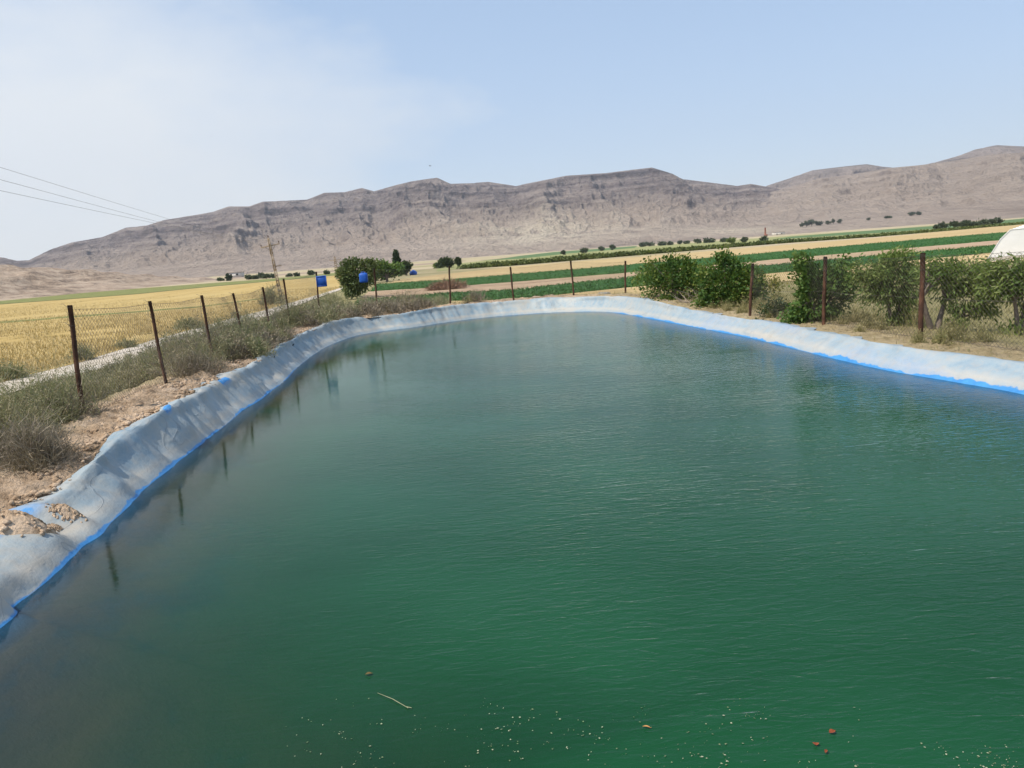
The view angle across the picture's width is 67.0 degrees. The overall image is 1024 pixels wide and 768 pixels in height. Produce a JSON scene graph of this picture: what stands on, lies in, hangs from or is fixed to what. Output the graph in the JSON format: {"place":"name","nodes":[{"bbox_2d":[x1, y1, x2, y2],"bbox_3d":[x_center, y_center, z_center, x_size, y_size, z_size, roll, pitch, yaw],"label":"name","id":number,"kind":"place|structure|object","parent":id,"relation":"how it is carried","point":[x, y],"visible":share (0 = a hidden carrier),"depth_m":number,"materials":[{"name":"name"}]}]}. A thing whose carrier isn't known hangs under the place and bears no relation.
{"place":"outdoors","nodes":[
{"label":"outdoors","id":0,"kind":"place"},
{"bbox_2d":[1,295,283,322],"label":"field","id":1,"kind":"structure","parent":0,"point":[115,313],"depth_m":67.03,"materials":[{"name":"green plant"}]},
{"bbox_2d":[0,273,334,303],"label":"field","id":2,"kind":"structure","parent":0,"point":[111,293],"depth_m":190.53,"materials":[{"name":"plant"}]},
{"bbox_2d":[0,276,340,381],"bbox_3d":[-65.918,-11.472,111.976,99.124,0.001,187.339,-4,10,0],"label":"field","id":3,"kind":"structure","parent":0,"point":[237,289],"depth_m":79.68,"materials":[{"name":"yellow plant"}]},
{"bbox_2d":[0,357,43,381],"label":"roadside shrub","id":4,"kind":"object","parent":3,"relation":"on","point":[17,374],"visible":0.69,"depth_m":24.03,"materials":[{"name":"green plant"}]},
{"bbox_2d":[62,343,98,360],"bbox_3d":[-15.878,-1.156,28.385,1.272,0.881,1.184,-4,10,0],"label":"roadside shrub","id":5,"kind":"object","parent":3,"relation":"on","point":[86,352],"visible":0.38,"depth_m":28.29,"materials":[{"name":"plant"}]},
{"bbox_2d":[110,335,142,348],"bbox_3d":[-16.101,-1.684,32.284,1.477,0.742,1.454,-4,10,0],"label":"roadside shrub","id":6,"kind":"object","parent":3,"relation":"on","point":[122,344],"visible":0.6,"depth_m":32.23,"materials":[{"name":"green plant"}]},
{"bbox_2d":[172,315,201,329],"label":"roadside shrub","id":7,"kind":"object","parent":3,"relation":"on","point":[184,320],"visible":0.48,"depth_m":40.55,"materials":[{"name":"green plant"}]},
{"bbox_2d":[260,235,280,295],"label":"power pole","id":8,"kind":"object","parent":3,"relation":"on","point":[270,250],"visible":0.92,"depth_m":72.71,"materials":[{"name":"wood"}]},
{"bbox_2d":[3,180,295,249],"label":"power cable","id":9,"kind":"object","parent":8,"relation":"attached to","point":[122,212],"visible":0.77,"depth_m":32.82,"materials":[{"name":"metal"}]},
{"bbox_2d":[0,167,325,259],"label":"power cable","id":10,"kind":"object","parent":8,"relation":"attached to","point":[127,206],"visible":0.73,"depth_m":34.31,"materials":[{"name":"metal"}]},
{"bbox_2d":[0,190,329,261],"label":"power cable","id":11,"kind":"object","parent":8,"relation":"attached to","point":[122,216],"visible":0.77,"depth_m":32.31,"materials":[{"name":"metal"}]},
{"bbox_2d":[256,281,287,304],"bbox_3d":[-19.359,-7.241,62.128,2.861,2.220,3.432,-6,10,-11],"label":"roadside shrub","id":12,"kind":"object","parent":3,"relation":"on","point":[269,298],"visible":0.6,"depth_m":61.88,"materials":[{"name":"green plant"}]},
{"bbox_2d":[330,256,340,278],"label":"power pole","id":13,"kind":"object","parent":3,"relation":"on","point":[335,265],"visible":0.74,"depth_m":147.79,"materials":[{"name":"wood"}]},
{"bbox_2d":[0,288,341,394],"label":"dirt track","id":14,"kind":"structure","parent":0,"point":[80,363],"depth_m":27.98,"materials":[{"name":"beige soil"}]},
{"bbox_2d":[0,260,465,299],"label":"field","id":15,"kind":"structure","parent":0,"point":[16,282],"depth_m":252.39,"materials":[{"name":"beige soil"}]},
{"bbox_2d":[261,273,271,278],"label":"plain tree","id":16,"kind":"object","parent":15,"relation":"on","point":[265,276],"visible":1,"depth_m":249.74,"materials":[{"name":"green plant"}]},
{"bbox_2d":[359,272,367,282],"bbox_3d":[-5.869,-4.235,30.552,0.330,0.464,0.248,-4,10,0],"label":"blue canister","id":17,"kind":"object","parent":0,"point":[363,277],"visible":1,"depth_m":30.45,"materials":[{"name":"plastic"}]},
{"bbox_2d":[0,145,1023,277],"bbox_3d":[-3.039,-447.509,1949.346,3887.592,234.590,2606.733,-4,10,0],"label":"mountains","id":18,"kind":"structure","parent":0,"point":[427,219],"depth_m":1517.25,"materials":[{"name":"grey stone"}]},
{"bbox_2d":[807,218,815,225],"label":"plain tree","id":19,"kind":"object","parent":18,"relation":"on","point":[811,221],"visible":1,"depth_m":963.46,"materials":[{"name":"green plant"}]},
{"bbox_2d":[0,217,1023,509],"bbox_3d":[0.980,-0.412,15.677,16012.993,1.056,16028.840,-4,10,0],"label":"ground","id":20,"kind":"structure","parent":0,"point":[18,485],"depth_m":14.35,"materials":[{"name":"beige soil"}]},
{"bbox_2d":[0,404,100,478],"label":"dead shrub","id":21,"kind":"object","parent":20,"relation":"on","point":[32,450],"visible":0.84,"depth_m":8.66,"materials":[{"name":"brown plant"}]},
{"bbox_2d":[63,271,319,412],"bbox_3d":[-6.781,-1.548,19.363,0.594,2.163,17.006,-5,10,-2],"label":"wire fence","id":22,"kind":"object","parent":20,"relation":"on","point":[73,330],"visible":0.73,"depth_m":13.83,"materials":[{"name":"metal"}]},
{"bbox_2d":[315,273,326,286],"bbox_3d":[-6.787,-3.707,27.495,0.386,0.499,0.090,-4,10,0],"label":"blue board","id":23,"kind":"object","parent":22,"relation":"hanging from","point":[321,281],"visible":1,"depth_m":27.47,"materials":[{"name":"plastic"}]},
{"bbox_2d":[225,273,232,280],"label":"plain tree","id":24,"kind":"object","parent":20,"relation":"on","point":[228,277],"visible":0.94,"depth_m":273.10,"materials":[{"name":"green plant"}]},
{"bbox_2d":[0,288,462,466],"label":"weeds","id":25,"kind":"object","parent":20,"relation":"on","point":[327,315],"visible":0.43,"depth_m":16.90,"materials":[{"name":"green plant"}]},
{"bbox_2d":[228,272,244,277],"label":"pale house","id":26,"kind":"structure","parent":20,"relation":"on","point":[236,274],"depth_m":421.71,"materials":[{"name":"concrete"}]},
{"bbox_2d":[244,274,252,279],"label":"plain tree","id":27,"kind":"object","parent":20,"relation":"on","point":[248,277],"visible":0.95,"depth_m":264.42,"materials":[{"name":"green plant"}]},
{"bbox_2d":[256,272,264,278],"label":"plain tree","id":28,"kind":"object","parent":20,"relation":"on","point":[260,274],"visible":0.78,"depth_m":266.73,"materials":[{"name":"green plant"}]},
{"bbox_2d":[0,297,533,510],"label":"soil clods","id":29,"kind":"object","parent":20,"relation":"on","point":[14,500],"visible":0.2,"depth_m":10.32,"materials":[{"name":"brown soil"}]},
{"bbox_2d":[307,270,315,274],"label":"plain tree","id":30,"kind":"object","parent":20,"relation":"on","point":[311,272],"visible":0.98,"depth_m":259.83,"materials":[{"name":"green plant"}]},
{"bbox_2d":[302,291,349,307],"bbox_3d":[-11.767,-5.161,48.400,3.246,1.559,3.292,-2,10,15],"label":"tall weed","id":31,"kind":"object","parent":20,"relation":"on","point":[327,301],"visible":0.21,"depth_m":48.14,"materials":[{"name":"green plant"}]},
{"bbox_2d":[315,286,350,303],"bbox_3d":[-13.140,-6.221,55.378,3.308,1.469,2.642,0,10,21],"label":"tall weed","id":32,"kind":"object","parent":20,"relation":"on","point":[333,295],"visible":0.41,"depth_m":55.20,"materials":[{"name":"green plant"}]},
{"bbox_2d":[334,256,382,298],"bbox_3d":[-13.299,-8.580,62.812,3.644,3.603,6.764,-11,12,-36],"label":"pomegranate tree","id":33,"kind":"object","parent":20,"relation":"on","point":[347,272],"visible":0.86,"depth_m":60.99,"materials":[{"name":"green plant"}]},
{"bbox_2d":[366,258,404,281],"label":"green bush","id":34,"kind":"object","parent":20,"relation":"on","point":[384,266],"visible":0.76,"depth_m":106.42,"materials":[{"name":"green plant"}]},
{"bbox_2d":[391,249,401,265],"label":"cypress","id":35,"kind":"object","parent":20,"relation":"on","point":[396,257],"visible":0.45,"depth_m":147.34,"materials":[{"name":"green plant"}]},
{"bbox_2d":[400,259,413,275],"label":"dark bush","id":36,"kind":"object","parent":20,"relation":"on","point":[407,265],"visible":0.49,"depth_m":137.90,"materials":[{"name":"green plant"}]},
{"bbox_2d":[425,276,469,290],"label":"brush pile","id":37,"kind":"object","parent":20,"relation":"on","point":[436,286],"visible":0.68,"depth_m":65.99,"materials":[{"name":"brown plant"}]},
{"bbox_2d":[454,257,461,266],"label":"tree","id":38,"kind":"object","parent":20,"relation":"on","point":[458,260],"visible":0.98,"depth_m":187.22,"materials":[{"name":"green plant"}]},
{"bbox_2d":[119,290,814,362],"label":"dry tufts","id":39,"kind":"object","parent":20,"relation":"on","point":[468,300],"visible":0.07,"depth_m":28.56,"materials":[{"name":"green plant"}]},
{"bbox_2d":[461,288,491,302],"bbox_3d":[-1.468,-3.580,31.378,1.385,0.734,1.437,-4,10,0],"label":"dry tussock","id":40,"kind":"object","parent":20,"relation":"on","point":[479,296],"visible":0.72,"depth_m":31.26,"materials":[{"name":"beige plant"}]},
{"bbox_2d":[372,261,625,304],"bbox_3d":[-0.424,-3.756,30.510,9.926,2.381,0.545,-4,10,-1],"label":"wire fence","id":41,"kind":"object","parent":20,"relation":"on","point":[511,276],"visible":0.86,"depth_m":30.47,"materials":[{"name":"metal"}]},
{"bbox_2d":[0,296,1023,767],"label":"pond liner","id":42,"kind":"object","parent":20,"relation":"on","point":[90,604],"visible":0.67,"depth_m":7.74,"materials":[{"name":"grey plastic"}]},
{"bbox_2d":[0,509,59,536],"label":"soil heap","id":43,"kind":"object","parent":42,"relation":"on","point":[15,522],"visible":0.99,"depth_m":6.86,"materials":[{"name":"beige soil"}]},
{"bbox_2d":[47,523,62,529],"bbox_3d":[-4.325,1.376,7.319,0.138,0.117,0.111,-4,10,0],"label":"soil heap","id":44,"kind":"object","parent":42,"relation":"on","point":[56,526],"visible":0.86,"depth_m":7.31,"materials":[{"name":"beige soil"}]},
{"bbox_2d":[45,503,87,522],"bbox_3d":[-4.330,1.267,7.510,0.388,0.249,0.197,-4,10,0],"label":"soil heap","id":45,"kind":"object","parent":42,"relation":"on","point":[66,512],"visible":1,"depth_m":7.47,"materials":[{"name":"beige soil"}]},
{"bbox_2d":[579,247,588,252],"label":"plain tree","id":46,"kind":"object","parent":20,"relation":"on","point":[584,249],"visible":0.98,"depth_m":320.74,"materials":[{"name":"green plant"}]},
{"bbox_2d":[628,251,709,300],"bbox_3d":[5.343,-3.328,26.331,2.529,2.517,3.920,-4,10,0],"label":"pistachio tree","id":47,"kind":"object","parent":20,"relation":"on","point":[659,277],"visible":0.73,"depth_m":25.31,"materials":[{"name":"green plant"}]},
{"bbox_2d":[352,231,1006,304],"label":"crop plants","id":48,"kind":"object","parent":20,"relation":"on","point":[983,250],"visible":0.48,"depth_m":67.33,"materials":[{"name":"green plant"}]},
{"bbox_2d":[663,285,705,304],"bbox_3d":[5.976,-2.804,24.195,2.886,0.574,1.331,-4,10,0],"label":"brushwood","id":49,"kind":"object","parent":20,"relation":"on","point":[689,301],"visible":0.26,"depth_m":24.04,"materials":[{"name":"brown plant"}]},
{"bbox_2d":[704,264,747,306],"bbox_3d":[6.367,-2.635,22.803,1.532,1.868,1.065,-2,10,13],"label":"young pistachio","id":50,"kind":"object","parent":20,"relation":"on","point":[713,275],"visible":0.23,"depth_m":22.55,"materials":[{"name":"green plant"}]},
{"bbox_2d":[690,244,774,307],"bbox_3d":[6.477,-2.736,22.943,2.504,2.785,1.926,-4,10,0],"label":"pistachio tree","id":51,"kind":"object","parent":20,"relation":"on","point":[737,271],"visible":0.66,"depth_m":22.61,"materials":[{"name":"green plant"}]},
{"bbox_2d":[456,221,1023,268],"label":"hedge row","id":52,"kind":"object","parent":20,"relation":"on","point":[560,258],"visible":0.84,"depth_m":183.35,"materials":[{"name":"green plant"}]},
{"bbox_2d":[759,235,768,240],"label":"plain tree","id":53,"kind":"object","parent":20,"relation":"on","point":[764,237],"visible":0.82,"depth_m":238.63,"materials":[{"name":"green plant"}]},
{"bbox_2d":[757,265,787,294],"bbox_3d":[8.796,-3.400,26.913,1.380,1.451,1.031,-4,10,0],"label":"yellowing bush","id":54,"kind":"object","parent":20,"relation":"on","point":[775,283],"visible":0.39,"depth_m":26.82,"materials":[{"name":"green plant"}]},
{"bbox_2d":[755,294,792,319],"bbox_3d":[6.570,-1.728,19.212,1.128,1.179,1.014,0,11,25],"label":"bush","id":55,"kind":"object","parent":20,"relation":"on","point":[776,304],"visible":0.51,"depth_m":19.17,"materials":[{"name":"green plant"}]},
{"bbox_2d":[772,232,784,235],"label":"pale house","id":56,"kind":"structure","parent":20,"relation":"on","point":[778,233],"depth_m":825.36,"materials":[{"name":"concrete"}]},
{"bbox_2d":[776,248,866,323],"bbox_3d":[7.104,-2.051,17.770,2.124,2.199,1.220,-4,10,0],"label":"leafy tree","id":57,"kind":"object","parent":20,"relation":"on","point":[799,313],"visible":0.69,"depth_m":17.59,"materials":[{"name":"green plant"}]},
{"bbox_2d":[692,294,1002,345],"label":"dry undergrowth","id":58,"kind":"object","parent":20,"relation":"on","point":[942,338],"visible":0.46,"depth_m":15.57,"materials":[{"name":"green plant"}]},
{"bbox_2d":[748,252,1023,351],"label":"wire fence","id":59,"kind":"object","parent":20,"relation":"on","point":[921,297],"visible":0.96,"depth_m":14.32,"materials":[{"name":"metal"}]},
{"bbox_2d":[842,240,932,325],"bbox_3d":[7.806,-1.860,16.000,1.996,2.219,1.335,-4,10,0],"label":"almond tree","id":60,"kind":"object","parent":20,"relation":"on","point":[895,255],"visible":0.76,"depth_m":15.87,"materials":[{"name":"green plant"}]},
{"bbox_2d":[900,247,1007,329],"bbox_3d":[8.623,-1.768,15.024,1.968,1.825,1.067,-4,10,0],"label":"almond tree","id":61,"kind":"object","parent":20,"relation":"on","point":[959,290],"visible":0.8,"depth_m":14.92,"materials":[{"name":"green plant"}]},
{"bbox_2d":[977,219,990,224],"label":"plain tree","id":62,"kind":"object","parent":20,"relation":"on","point":[983,221],"visible":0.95,"depth_m":247.23,"materials":[{"name":"green plant"}]},
{"bbox_2d":[988,218,998,224],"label":"plain tree","id":63,"kind":"object","parent":20,"relation":"on","point":[994,221],"visible":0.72,"depth_m":255.94,"materials":[{"name":"green plant"}]},
{"bbox_2d":[965,251,1023,335],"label":"almond tree","id":64,"kind":"object","parent":20,"relation":"on","point":[1010,278],"visible":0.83,"depth_m":14.35,"materials":[{"name":"green plant"}]},
{"bbox_2d":[987,225,1023,260],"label":"greenhouse","id":65,"kind":"object","parent":20,"relation":"on","point":[1011,240],"visible":0.85,"depth_m":48.23,"materials":[{"name":"white plastic"}]},
{"bbox_2d":[0,0,1023,260],"label":"sky","id":66,"kind":"structure","parent":0,"point":[122,102],"materials":[{"name":"blue"}]},
{"bbox_2d":[481,246,636,260],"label":"field","id":67,"kind":"structure","parent":0,"point":[544,254],"depth_m":446.25,"materials":[{"name":"plant"}]},
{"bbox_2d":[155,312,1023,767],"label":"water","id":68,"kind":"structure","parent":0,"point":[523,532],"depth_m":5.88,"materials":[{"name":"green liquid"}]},
{"bbox_2d":[286,698,1018,767],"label":"floating litter","id":69,"kind":"object","parent":68,"relation":"on","point":[678,749],"visible":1,"depth_m":3.78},
{"bbox_2d":[361,240,998,298],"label":"field","id":70,"kind":"structure","parent":0,"point":[763,262],"depth_m":70.66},
{"bbox_2d":[437,226,930,271],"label":"field","id":71,"kind":"structure","parent":0,"point":[454,267],"depth_m":325.35,"materials":[{"name":"plant"}]},
{"bbox_2d":[434,256,454,268],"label":"dark bush","id":72,"kind":"object","parent":71,"relation":"on","point":[444,261],"visible":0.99,"depth_m":196.35,"materials":[{"name":"green plant"}]},
{"bbox_2d":[609,244,615,249],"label":"plain tree","id":73,"kind":"object","parent":71,"relation":"on","point":[611,246],"visible":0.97,"depth_m":398.80,"materials":[{"name":"green plant"}]},
{"bbox_2d":[639,242,647,246],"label":"plain tree","id":74,"kind":"object","parent":71,"relation":"on","point":[643,244],"visible":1,"depth_m":490.77,"materials":[{"name":"green plant"}]},
{"bbox_2d":[657,241,666,245],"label":"plain tree","id":75,"kind":"object","parent":71,"relation":"on","point":[661,243],"visible":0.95,"depth_m":468.93,"materials":[{"name":"green plant"}]},
{"bbox_2d":[703,237,715,242],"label":"plain tree","id":76,"kind":"object","parent":71,"relation":"on","point":[708,240],"visible":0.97,"depth_m":409.24,"materials":[{"name":"green plant"}]},
{"bbox_2d":[726,236,736,242],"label":"plain tree","id":77,"kind":"object","parent":71,"relation":"on","point":[730,240],"visible":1,"depth_m":279.26,"materials":[{"name":"green plant"}]},
{"bbox_2d":[740,236,748,241],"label":"plain tree","id":78,"kind":"object","parent":71,"relation":"on","point":[743,239],"visible":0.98,"depth_m":287.35,"materials":[{"name":"green plant"}]},
{"bbox_2d":[937,221,948,227],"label":"plain tree","id":79,"kind":"object","parent":71,"relation":"on","point":[943,225],"visible":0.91,"depth_m":246.44,"materials":[{"name":"green plant"}]},
{"bbox_2d":[948,220,960,226],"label":"plain tree","id":80,"kind":"object","parent":71,"relation":"on","point":[954,223],"visible":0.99,"depth_m":240.22,"materials":[{"name":"green plant"}]},
{"bbox_2d":[960,220,971,226],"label":"plain tree","id":81,"kind":"object","parent":71,"relation":"on","point":[966,222],"visible":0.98,"depth_m":253.32,"materials":[{"name":"green plant"}]},
{"bbox_2d":[970,218,978,225],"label":"plain tree","id":82,"kind":"object","parent":71,"relation":"on","point":[974,223],"visible":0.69,"depth_m":253.61,"materials":[{"name":"green plant"}]},
{"bbox_2d":[995,217,1004,223],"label":"plain tree","id":83,"kind":"object","parent":71,"relation":"on","point":[1000,220],"visible":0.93,"depth_m":256.88,"materials":[{"name":"green plant"}]},
{"bbox_2d":[372,232,1006,290],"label":"field","id":84,"kind":"structure","parent":0,"point":[916,243],"depth_m":89.89,"materials":[{"name":"green plant"}]},
{"bbox_2d":[389,225,1021,282],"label":"field","id":85,"kind":"structure","parent":0,"point":[699,255],"depth_m":133.03,"materials":[{"name":"plant"}]},
{"bbox_2d":[451,253,1022,303],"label":"field","id":86,"kind":"structure","parent":0,"point":[632,291],"depth_m":48.17,"materials":[{"name":"plant"}]},
{"bbox_2d":[581,272,1023,355],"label":"dry grass","id":87,"kind":"structure","parent":0,"point":[902,328],"depth_m":17.84,"materials":[{"name":"beige plant"}]},
{"bbox_2d":[772,219,1023,239],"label":"field","id":88,"kind":"structure","parent":0,"point":[904,229],"depth_m":346.32,"materials":[{"name":"plant"}]}
]}

